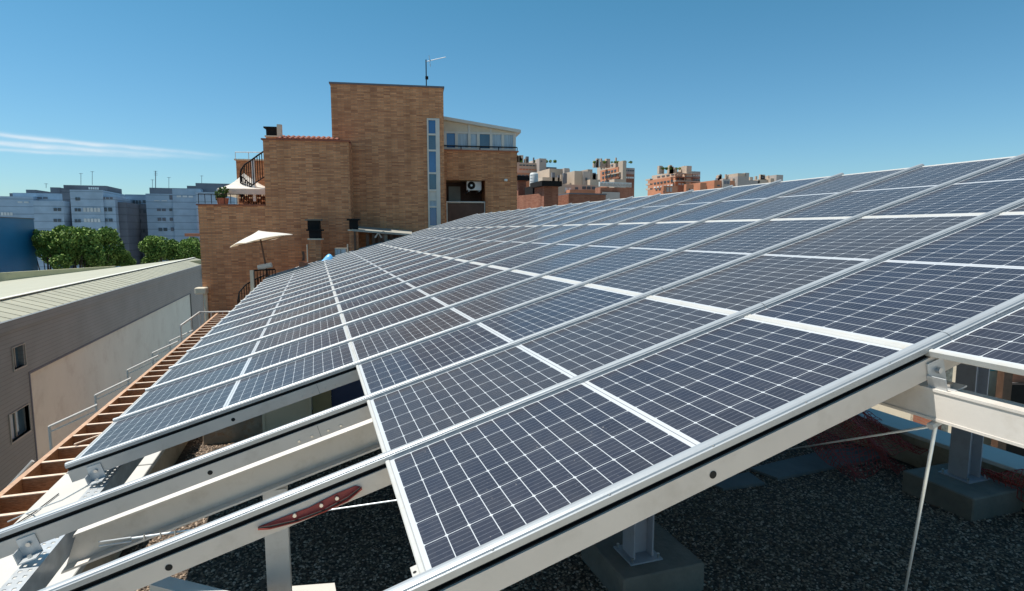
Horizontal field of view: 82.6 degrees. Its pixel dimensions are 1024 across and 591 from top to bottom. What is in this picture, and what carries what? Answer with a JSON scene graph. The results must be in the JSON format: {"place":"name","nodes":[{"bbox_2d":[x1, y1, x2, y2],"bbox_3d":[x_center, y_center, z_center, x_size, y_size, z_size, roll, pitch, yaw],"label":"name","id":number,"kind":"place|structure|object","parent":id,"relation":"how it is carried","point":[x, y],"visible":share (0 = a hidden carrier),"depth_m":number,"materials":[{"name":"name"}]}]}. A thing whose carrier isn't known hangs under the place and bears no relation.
{"place":"outdoors","nodes":[
{"label":"outdoors","id":0,"kind":"place"},
{"bbox_2d":[0,217,37,272],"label":"blue building","id":1,"kind":"structure","parent":0,"point":[17,251],"depth_m":66.19,"materials":[{"name":"stone"}]},
{"bbox_2d":[0,185,142,269],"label":"apartment block","id":2,"kind":"structure","parent":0,"point":[93,207],"depth_m":114.67,"materials":[{"name":"stone"}]},
{"bbox_2d":[0,457,143,590],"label":"perforated channel","id":3,"kind":"object","parent":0,"point":[41,574],"visible":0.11,"depth_m":3.15,"materials":[{"name":"metal"}]},
{"bbox_2d":[270,214,476,275],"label":"mounting rail","id":4,"kind":"object","parent":3,"relation":"on","point":[368,246],"visible":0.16,"depth_m":21.49,"materials":[{"name":"metal"}]},
{"bbox_2d":[250,208,529,292],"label":"mounting rail","id":5,"kind":"object","parent":3,"relation":"on","point":[386,251],"visible":0.23,"depth_m":15.94,"materials":[{"name":"metal"}]},
{"bbox_2d":[246,206,542,296],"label":"mounting rail","id":6,"kind":"object","parent":3,"relation":"on","point":[391,252],"visible":0.2,"depth_m":15.02,"materials":[{"name":"metal"}]},
{"bbox_2d":[241,205,556,300],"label":"mounting rail","id":7,"kind":"object","parent":3,"relation":"on","point":[395,254],"visible":0.3,"depth_m":14.10,"materials":[{"name":"metal"}]},
{"bbox_2d":[235,203,571,306],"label":"mounting rail","id":8,"kind":"object","parent":3,"relation":"on","point":[398,256],"visible":0.25,"depth_m":13.17,"materials":[{"name":"metal"}]},
{"bbox_2d":[229,201,589,312],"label":"mounting rail","id":9,"kind":"object","parent":3,"relation":"on","point":[403,258],"visible":0.34,"depth_m":12.22,"materials":[{"name":"metal"}]},
{"bbox_2d":[224,282,331,317],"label":"solar panel","id":10,"kind":"object","parent":9,"relation":"on","point":[276,300],"visible":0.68,"depth_m":11.23,"materials":[{"name":"blue glass"}]},
{"bbox_2d":[221,199,609,319],"bbox_3d":[-1.505,-0.747,11.446,8.000,0.178,0.139,-19,12,-16],"label":"mounting rail","id":11,"kind":"object","parent":3,"relation":"on","point":[409,261],"visible":0.27,"depth_m":11.29,"materials":[{"name":"metal"}]},
{"bbox_2d":[216,286,333,325],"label":"solar panel","id":12,"kind":"object","parent":11,"relation":"on","point":[274,306],"visible":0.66,"depth_m":10.29,"materials":[{"name":"blue glass"}]},
{"bbox_2d":[332,255,438,289],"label":"solar panel","id":13,"kind":"object","parent":11,"relation":"on","point":[383,271],"visible":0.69,"depth_m":10.84,"materials":[{"name":"blue glass"}]},
{"bbox_2d":[433,226,534,255],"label":"solar panel","id":14,"kind":"object","parent":11,"relation":"on","point":[482,241],"visible":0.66,"depth_m":11.39,"materials":[{"name":"blue glass"}]},
{"bbox_2d":[212,196,632,328],"bbox_3d":[-1.193,-0.646,10.523,8.000,0.178,0.139,-19,12,-16],"label":"mounting rail","id":15,"kind":"object","parent":3,"relation":"on","point":[414,264],"visible":0.26,"depth_m":10.35,"materials":[{"name":"metal"}]},
{"bbox_2d":[205,291,335,335],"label":"solar panel","id":16,"kind":"object","parent":15,"relation":"on","point":[266,314],"visible":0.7,"depth_m":9.35,"materials":[{"name":"blue glass"}]},
{"bbox_2d":[333,257,451,294],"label":"solar panel","id":17,"kind":"object","parent":15,"relation":"on","point":[387,276],"visible":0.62,"depth_m":9.90,"materials":[{"name":"blue glass"}]},
{"bbox_2d":[444,225,556,257],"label":"solar panel","id":18,"kind":"object","parent":15,"relation":"on","point":[489,244],"visible":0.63,"depth_m":10.45,"materials":[{"name":"blue glass"}]},
{"bbox_2d":[543,195,651,225],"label":"solar panel","id":19,"kind":"object","parent":15,"relation":"on","point":[632,199],"visible":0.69,"depth_m":11.01,"materials":[{"name":"blue glass"}]},
{"bbox_2d":[200,193,660,338],"bbox_3d":[-0.881,-0.545,9.600,8.000,0.178,0.139,-19,12,-16],"label":"mounting rail","id":20,"kind":"object","parent":3,"relation":"on","point":[296,308],"visible":0.17,"depth_m":9.41,"materials":[{"name":"metal"}]},
{"bbox_2d":[191,297,337,348],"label":"solar panel","id":21,"kind":"object","parent":20,"relation":"on","point":[211,339],"visible":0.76,"depth_m":8.41,"materials":[{"name":"blue glass"}]},
{"bbox_2d":[335,259,465,302],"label":"solar panel","id":22,"kind":"object","parent":20,"relation":"on","point":[396,280],"visible":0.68,"depth_m":8.96,"materials":[{"name":"blue glass"}]},
{"bbox_2d":[458,225,578,260],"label":"solar panel","id":23,"kind":"object","parent":20,"relation":"on","point":[514,243],"visible":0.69,"depth_m":9.51,"materials":[{"name":"blue glass"}]},
{"bbox_2d":[566,192,682,224],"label":"solar panel","id":24,"kind":"object","parent":20,"relation":"on","point":[620,209],"visible":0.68,"depth_m":10.06,"materials":[{"name":"blue glass"}]},
{"bbox_2d":[187,189,693,352],"bbox_3d":[-0.569,-0.444,8.676,8.000,0.178,0.139,-19,12,-16],"label":"mounting rail","id":25,"kind":"object","parent":3,"relation":"on","point":[353,298],"visible":0.33,"depth_m":8.47,"materials":[{"name":"metal"}]},
{"bbox_2d":[174,304,340,364],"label":"solar panel","id":26,"kind":"object","parent":25,"relation":"on","point":[187,356],"visible":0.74,"depth_m":7.47,"materials":[{"name":"blue glass"}]},
{"bbox_2d":[337,262,482,311],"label":"solar panel","id":27,"kind":"object","parent":25,"relation":"on","point":[403,287],"visible":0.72,"depth_m":8.02,"materials":[{"name":"blue glass"}]},
{"bbox_2d":[473,224,608,264],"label":"solar panel","id":28,"kind":"object","parent":25,"relation":"on","point":[534,245],"visible":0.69,"depth_m":8.57,"materials":[{"name":"blue glass"}]},
{"bbox_2d":[592,188,720,223],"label":"solar panel","id":29,"kind":"object","parent":25,"relation":"on","point":[646,209],"visible":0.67,"depth_m":9.12,"materials":[{"name":"blue glass"}]},
{"bbox_2d":[169,185,733,368],"bbox_3d":[-0.257,-0.344,7.753,8.000,0.178,0.139,-19,12,-16],"label":"mounting rail","id":30,"kind":"object","parent":3,"relation":"on","point":[394,295],"visible":0.27,"depth_m":7.53,"materials":[{"name":"metal"}]},
{"bbox_2d":[151,313,344,386],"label":"solar panel","id":31,"kind":"object","parent":30,"relation":"on","point":[233,354],"visible":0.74,"depth_m":6.53,"materials":[{"name":"blue glass"}]},
{"bbox_2d":[340,266,506,322],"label":"solar panel","id":32,"kind":"object","parent":30,"relation":"on","point":[415,294],"visible":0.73,"depth_m":7.08,"materials":[{"name":"blue glass"}]},
{"bbox_2d":[490,223,646,268],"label":"solar panel","id":33,"kind":"object","parent":30,"relation":"on","point":[559,247],"visible":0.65,"depth_m":7.63,"materials":[{"name":"blue glass"}]},
{"bbox_2d":[623,183,767,222],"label":"solar panel","id":34,"kind":"object","parent":30,"relation":"on","point":[682,207],"visible":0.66,"depth_m":8.18,"materials":[{"name":"blue glass"}]},
{"bbox_2d":[145,179,781,390],"bbox_3d":[0.056,-0.243,6.830,8.000,0.178,0.139,-19,12,-16],"label":"mounting rail","id":35,"kind":"object","parent":3,"relation":"on","point":[414,301],"visible":0.12,"depth_m":6.58,"materials":[{"name":"metal"}]},
{"bbox_2d":[120,325,349,415],"bbox_3d":[-2.546,0.694,5.575,2.004,0.028,0.956,-19,12,-16],"label":"solar panel","id":36,"kind":"object","parent":35,"relation":"on","point":[213,377],"visible":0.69,"depth_m":5.59,"materials":[{"name":"blue glass"}]},
{"bbox_2d":[344,270,536,338],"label":"solar panel","id":37,"kind":"object","parent":35,"relation":"on","point":[423,306],"visible":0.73,"depth_m":6.14,"materials":[{"name":"blue glass"}]},
{"bbox_2d":[514,221,696,274],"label":"solar panel","id":38,"kind":"object","parent":35,"relation":"on","point":[574,256],"visible":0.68,"depth_m":6.69,"materials":[{"name":"blue glass"}]},
{"bbox_2d":[661,176,829,221],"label":"solar panel","id":39,"kind":"object","parent":35,"relation":"on","point":[736,202],"visible":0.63,"depth_m":7.24,"materials":[{"name":"blue glass"}]},
{"bbox_2d":[113,173,843,421],"bbox_3d":[0.368,-0.142,5.907,8.000,0.178,0.139,-19,12,-16],"label":"mounting rail","id":40,"kind":"object","parent":3,"relation":"on","point":[172,400],"visible":0.18,"depth_m":5.61,"materials":[{"name":"metal"}]},
{"bbox_2d":[75,342,357,458],"bbox_3d":[-2.234,0.795,4.652,2.004,0.028,0.956,-19,12,-16],"label":"solar panel","id":41,"kind":"object","parent":40,"relation":"on","point":[147,422],"visible":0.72,"depth_m":4.64,"materials":[{"name":"blue glass"}]},
{"bbox_2d":[349,276,577,361],"bbox_3d":[-0.437,0.177,5.192,2.004,0.028,0.956,-19,12,-16],"label":"solar panel","id":42,"kind":"object","parent":40,"relation":"on","point":[382,341],"visible":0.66,"depth_m":5.19,"materials":[{"name":"blue glass"}]},
{"bbox_2d":[545,220,757,282],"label":"solar panel","id":43,"kind":"object","parent":40,"relation":"on","point":[591,269],"visible":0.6,"depth_m":5.74,"materials":[{"name":"blue glass"}]},
{"bbox_2d":[709,167,909,220],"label":"solar panel","id":44,"kind":"object","parent":40,"relation":"on","point":[783,203],"visible":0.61,"depth_m":6.30,"materials":[{"name":"blue glass"}]},
{"bbox_2d":[65,164,923,485],"bbox_3d":[0.680,-0.041,4.983,8.000,0.178,0.139,-19,12,-16],"label":"mounting rail","id":45,"kind":"object","parent":3,"relation":"on","point":[91,468],"visible":0.57,"depth_m":4.25,"materials":[{"name":"metal"}]},
{"bbox_2d":[356,285,637,394],"bbox_3d":[-0.125,0.278,4.269,2.004,0.028,0.956,-19,12,-16],"label":"solar panel","id":46,"kind":"object","parent":45,"relation":"on","point":[383,372],"visible":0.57,"depth_m":4.24,"materials":[{"name":"blue glass"}]},
{"bbox_2d":[587,217,848,294],"bbox_3d":[1.699,-0.348,4.817,2.004,0.028,0.956,-19,12,-16],"label":"solar panel","id":47,"kind":"object","parent":45,"relation":"attached to","point":[644,278],"visible":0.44,"depth_m":4.80,"materials":[{"name":"blue glass"}]},
{"bbox_2d":[775,156,1014,218],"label":"solar panel","id":48,"kind":"object","parent":45,"relation":"on","point":[872,196],"visible":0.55,"depth_m":5.35,"materials":[{"name":"blue glass"}]},
{"bbox_2d":[0,154,1023,565],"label":"mounting rail","id":49,"kind":"object","parent":3,"relation":"on","point":[24,540],"visible":0.57,"depth_m":3.31,"materials":[{"name":"metal"}]},
{"bbox_2d":[367,297,732,452],"bbox_3d":[0.187,0.379,3.346,2.004,0.028,0.956,-19,12,-16],"label":"solar panel","id":50,"kind":"object","parent":49,"relation":"on","point":[415,411],"visible":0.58,"depth_m":3.28,"materials":[{"name":"blue glass"}]},
{"bbox_2d":[649,214,981,312],"bbox_3d":[2.011,-0.247,3.894,2.004,0.028,0.956,-19,12,-16],"label":"solar panel","id":51,"kind":"object","parent":49,"relation":"attached to","point":[756,280],"visible":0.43,"depth_m":3.84,"materials":[{"name":"blue glass"}]},
{"bbox_2d":[864,158,1023,216],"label":"solar panel","id":52,"kind":"object","parent":49,"relation":"on","point":[991,190],"visible":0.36,"depth_m":4.41,"materials":[{"name":"blue glass"}]},
{"bbox_2d":[38,198,1023,590],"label":"mounting rail","id":53,"kind":"object","parent":3,"relation":"on","point":[174,554],"visible":0.41,"depth_m":2.48,"materials":[{"name":"metal"}]},
{"bbox_2d":[258,486,361,529],"bbox_3d":[-0.856,0.905,2.487,0.426,0.136,0.022,-2,7,-18],"label":"metal bracket","id":54,"kind":"object","parent":53,"relation":"attached to","point":[334,501],"visible":1,"depth_m":2.50,"materials":[{"name":"metal"}]},
{"bbox_2d":[385,316,905,573],"bbox_3d":[0.499,0.480,2.423,2.004,0.028,0.956,-19,12,-16],"label":"solar panel","id":55,"kind":"object","parent":53,"relation":"on","point":[463,491],"visible":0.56,"depth_m":2.31,"materials":[{"name":"blue glass"}]},
{"bbox_2d":[747,212,1023,346],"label":"solar panel","id":56,"kind":"object","parent":53,"relation":"attached to","point":[914,296],"visible":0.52,"depth_m":2.88,"materials":[{"name":"blue glass"}]},
{"bbox_2d":[384,293,1023,590],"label":"mounting rail","id":57,"kind":"object","parent":3,"relation":"on","point":[523,552],"visible":0.96,"depth_m":1.92,"materials":[{"name":"metal"}]},
{"bbox_2d":[879,381,1023,447],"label":"purlin","id":58,"kind":"object","parent":57,"relation":"attached to","point":[998,419],"depth_m":2.09,"materials":[{"name":"white metal"}]},
{"bbox_2d":[926,420,941,429],"bbox_3d":[1.609,0.484,2.213,0.069,0.046,0.028,-2,7,-18],"label":"rod eye","id":59,"kind":"object","parent":58,"relation":"attached to","point":[931,425],"visible":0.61,"depth_m":2.20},
{"bbox_2d":[904,427,937,590],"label":"bracing rod","id":60,"kind":"object","parent":59,"relation":"attached to","point":[930,453],"visible":0.88,"depth_m":2.64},
{"bbox_2d":[925,306,1023,375],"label":"solar panel","id":61,"kind":"object","parent":57,"relation":"on","point":[997,344],"visible":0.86,"depth_m":2.14,"materials":[{"name":"blue glass"}]},
{"bbox_2d":[0,257,204,491],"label":"warehouse","id":62,"kind":"structure","parent":0,"point":[73,341],"depth_m":28.52,"materials":[{"name":"stone"}]},
{"bbox_2d":[8,403,31,444],"bbox_3d":[-18.551,4.799,21.860,0.230,1.124,1.586,-2,7,-18],"label":"window","id":63,"kind":"structure","parent":62,"relation":"in","point":[16,418],"depth_m":22.05,"materials":[{"name":"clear glass"}]},
{"bbox_2d":[125,183,236,261],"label":"apartment block","id":64,"kind":"structure","parent":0,"point":[170,213],"depth_m":125.71,"materials":[{"name":"stone"}]},
{"bbox_2d":[148,576,226,590],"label":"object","id":65,"kind":"structure","parent":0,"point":[169,583],"depth_m":3.39,"materials":[{"name":"white metal"}]},
{"bbox_2d":[305,219,323,262],"bbox_3d":[-7.220,-1.890,21.394,0.650,1.814,0.912,-1,6,-10],"label":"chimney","id":66,"kind":"object","parent":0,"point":[315,230],"visible":0.87,"depth_m":21.04,"materials":[{"name":"brown brick"}]},
{"bbox_2d":[0,0,1023,196],"label":"sky","id":67,"kind":"structure","parent":0,"point":[122,92],"materials":[{"name":"blue"}]},
{"bbox_2d":[517,155,556,186],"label":"apartment block","id":68,"kind":"structure","parent":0,"point":[526,168],"depth_m":139.57,"materials":[{"name":"beige brick"}]},
{"bbox_2d":[517,193,606,209],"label":"brick parapet wing","id":69,"kind":"structure","parent":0,"point":[529,201],"depth_m":38.79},
{"bbox_2d":[530,181,561,206],"bbox_3d":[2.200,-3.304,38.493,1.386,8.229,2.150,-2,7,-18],"label":"chimney","id":70,"kind":"object","parent":69,"relation":"on","point":[548,190],"visible":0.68,"depth_m":37.38,"materials":[{"name":"red brick"}]},
{"bbox_2d":[529,168,599,193],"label":"apartment block","id":71,"kind":"structure","parent":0,"point":[585,181],"depth_m":124.89,"materials":[{"name":"beige concrete"}]},
{"bbox_2d":[130,395,1023,590],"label":"gravel","id":72,"kind":"structure","parent":0,"point":[767,547],"depth_m":5.36,"materials":[{"name":"gravel"}]},
{"bbox_2d":[593,158,634,187],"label":"apartment block","id":73,"kind":"structure","parent":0,"point":[607,171],"depth_m":148.26,"materials":[{"name":"beige brick"}]},
{"bbox_2d":[595,179,633,199],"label":"apartment block","id":74,"kind":"structure","parent":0,"point":[612,189],"depth_m":105.52,"materials":[{"name":"red brick"}]},
{"bbox_2d":[646,165,699,195],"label":"apartment block","id":75,"kind":"structure","parent":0,"point":[682,179],"depth_m":161.36,"materials":[{"name":"orange brick"}]},
{"label":"ground","id":76,"kind":"structure","parent":0,"visible":0},
{"bbox_2d":[31,229,56,269],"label":"broadleaf tree","id":77,"kind":"object","parent":76,"relation":"on","point":[40,239],"visible":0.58,"depth_m":69.88,"materials":[{"name":"green plant"}]},
{"bbox_2d":[46,225,106,268],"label":"broadleaf tree","id":78,"kind":"object","parent":76,"relation":"on","point":[67,247],"visible":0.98,"depth_m":69.68,"materials":[{"name":"green plant"}]},
{"bbox_2d":[83,226,126,267],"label":"broadleaf tree","id":79,"kind":"object","parent":76,"relation":"on","point":[110,239],"visible":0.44,"depth_m":73.65,"materials":[{"name":"green plant"}]},
{"bbox_2d":[138,235,181,263],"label":"broadleaf tree","id":80,"kind":"object","parent":76,"relation":"on","point":[154,249],"visible":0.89,"depth_m":78.54,"materials":[{"name":"green plant"}]},
{"bbox_2d":[172,237,200,259],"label":"broadleaf tree","id":81,"kind":"object","parent":76,"relation":"on","point":[188,247],"visible":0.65,"depth_m":80.31,"materials":[{"name":"green plant"}]},
{"bbox_2d":[196,82,520,319],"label":"brick building","id":82,"kind":"structure","parent":76,"relation":"on","point":[412,158],"depth_m":23.06,"materials":[{"name":"brown brick"}]},
{"bbox_2d":[217,174,264,203],"bbox_3d":[-10.524,-4.248,23.632,1.925,1.388,2.668,-1,6,-10],"label":"gazebo","id":83,"kind":"object","parent":82,"relation":"on","point":[236,187],"visible":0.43,"depth_m":22.50,"materials":[{"name":"beige fabric"}]},
{"bbox_2d":[234,152,264,203],"bbox_3d":[-11.026,-5.227,27.265,2.751,2.544,3.100,-1,6,-10],"label":"stair turret","id":84,"kind":"object","parent":82,"relation":"on","point":[240,163],"visible":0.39,"depth_m":25.66,"materials":[{"name":"brown brick"}]},
{"bbox_2d":[352,226,411,250],"bbox_3d":[-4.945,-1.479,22.587,2.139,2.432,2.300,-1,6,-10],"label":"lean to canopy","id":85,"kind":"object","parent":82,"relation":"attached to","point":[396,233],"visible":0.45,"depth_m":21.88,"materials":[{"name":"white metal"}]},
{"bbox_2d":[427,118,440,227],"bbox_3d":[-3.181,-4.825,23.735,0.504,4.628,0.120,-1,6,-10],"label":"stair window","id":86,"kind":"structure","parent":82,"relation":"in","point":[433,127],"depth_m":23.68,"materials":[{"name":"blue glass"}]},
{"bbox_2d":[0,393,1023,590],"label":"host building","id":87,"kind":"structure","parent":76,"relation":"on","point":[994,459],"depth_m":5.49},
{"bbox_2d":[203,415,262,444],"bbox_3d":[-3.738,1.821,8.258,1.060,0.390,0.600,-2,7,-18],"label":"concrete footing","id":88,"kind":"object","parent":87,"relation":"on","point":[244,430],"visible":0.18,"depth_m":7.94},
{"bbox_2d":[263,485,291,590],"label":"steel post","id":89,"kind":"object","parent":87,"relation":"on","point":[278,560],"visible":0.74,"depth_m":3.58,"materials":[{"name":"metal"}]},
{"bbox_2d":[61,418,380,573],"bbox_3d":[1.377,0.114,4.441,8.205,2.563,0.140,-2,7,-18],"label":"rafter","id":90,"kind":"object","parent":89,"relation":"on","point":[184,507],"visible":0.48,"depth_m":3.48,"materials":[{"name":"white metal"}]},
{"bbox_2d":[99,500,396,546],"bbox_3d":[-1.388,1.252,3.236,1.830,0.301,0.023,0,6,0],"label":"turnbuckle cable","id":91,"kind":"object","parent":90,"relation":"attached to","point":[160,534],"visible":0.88,"depth_m":3.25,"materials":[{"name":"metal"}]},
{"bbox_2d":[262,397,311,432],"bbox_3d":[-2.910,1.417,7.584,0.578,1.240,0.715,-2,7,-18],"label":"duct housing","id":92,"kind":"object","parent":87,"relation":"on","point":[285,415],"visible":0.21,"depth_m":7.26,"materials":[{"name":"beige paint"}]},
{"bbox_2d":[312,390,330,413],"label":"screen panel","id":93,"kind":"object","parent":87,"relation":"on","point":[321,402],"visible":0.29,"depth_m":7.62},
{"bbox_2d":[331,380,364,406],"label":"sheet panel","id":94,"kind":"object","parent":87,"relation":"on","point":[347,392],"depth_m":7.87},
{"bbox_2d":[581,521,703,590],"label":"concrete footing","id":95,"kind":"object","parent":87,"relation":"on","point":[679,567],"visible":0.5,"depth_m":4.62,"materials":[{"name":"concrete"}]},
{"bbox_2d":[613,515,662,565],"bbox_3d":[1.027,1.194,4.664,0.288,1.840,0.288,-2,7,-18],"label":"steel post","id":96,"kind":"object","parent":95,"relation":"on","point":[636,547],"visible":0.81,"depth_m":4.73,"materials":[{"name":"grey metal"}]},
{"bbox_2d":[713,472,763,490],"bbox_3d":[2.543,2.122,6.634,0.628,0.035,0.303,-2,7,-18],"label":"roof board","id":97,"kind":"object","parent":87,"relation":"on","point":[743,480],"visible":0.79,"depth_m":6.58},
{"bbox_2d":[750,447,889,480],"bbox_3d":[3.901,2.053,7.271,2.149,0.035,0.440,-2,7,-21],"label":"roof board","id":98,"kind":"object","parent":87,"relation":"on","point":[806,464],"visible":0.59,"depth_m":7.10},
{"bbox_2d":[806,415,904,481],"bbox_3d":[4.210,1.743,7.305,1.253,0.630,1.239,-2,7,-18],"label":"plastic netting","id":99,"kind":"object","parent":87,"relation":"on","point":[881,454],"visible":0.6,"depth_m":6.94,"materials":[{"name":"plastic"}]},
{"bbox_2d":[839,410,927,455],"bbox_3d":[4.402,1.557,7.644,0.734,0.488,1.829,-2,7,-18],"label":"plastic netting","id":100,"kind":"object","parent":87,"relation":"on","point":[874,420],"visible":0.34,"depth_m":7.13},
{"bbox_2d":[902,463,1023,521],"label":"concrete footing","id":101,"kind":"object","parent":87,"relation":"on","point":[987,499],"visible":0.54,"depth_m":5.96,"materials":[{"name":"concrete"}]},
{"bbox_2d":[938,363,989,483],"bbox_3d":[4.862,0.433,6.111,0.320,3.036,0.320,-2,7,-18],"label":"steel post","id":102,"kind":"object","parent":101,"relation":"on","point":[965,456],"visible":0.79,"depth_m":6.18,"materials":[{"name":"grey metal"}]},
{"bbox_2d":[981,467,1023,501],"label":"plastic netting","id":103,"kind":"object","parent":87,"relation":"on","point":[991,472],"visible":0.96,"depth_m":6.03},
{"bbox_3d":[-7.421,0.704,21.051,4.287,0.450,2.746,-1,6,-10],"label":"balcony slab","id":104,"kind":"object","parent":87,"relation":"attached to","visible":0},
{"bbox_2d":[0,313,225,528],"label":"slatted cornice","id":105,"kind":"structure","parent":104,"relation":"attached to","point":[26,490],"depth_m":8.19,"materials":[{"name":"wood"}]},
{"bbox_2d":[230,230,290,276],"bbox_3d":[-8.583,-1.048,20.027,1.661,2.360,1.672,-6,9,-43],"label":"parasol","id":106,"kind":"object","parent":104,"relation":"on","point":[259,236],"visible":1,"depth_m":19.67,"materials":[{"name":"beige fabric"}]},
{"bbox_2d":[693,174,746,190],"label":"apartment block","id":107,"kind":"structure","parent":76,"relation":"on","point":[719,181],"depth_m":153.62,"materials":[{"name":"orange brick"}]},
{"label":"lawn","id":108,"kind":"structure","parent":0,"visible":0},
{"bbox_2d":[871,366,997,445],"bbox_3d":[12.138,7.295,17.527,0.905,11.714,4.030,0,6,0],"label":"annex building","id":109,"kind":"structure","parent":108,"relation":"on","point":[991,392],"depth_m":15.39,"materials":[{"name":"paint"}]},
{"bbox_2d":[991,371,1023,455],"bbox_3d":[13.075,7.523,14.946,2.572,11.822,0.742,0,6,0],"label":"timber pergola","id":110,"kind":"object","parent":108,"relation":"on","point":[1009,386],"visible":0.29,"depth_m":14.17,"materials":[{"name":"brown wood"}]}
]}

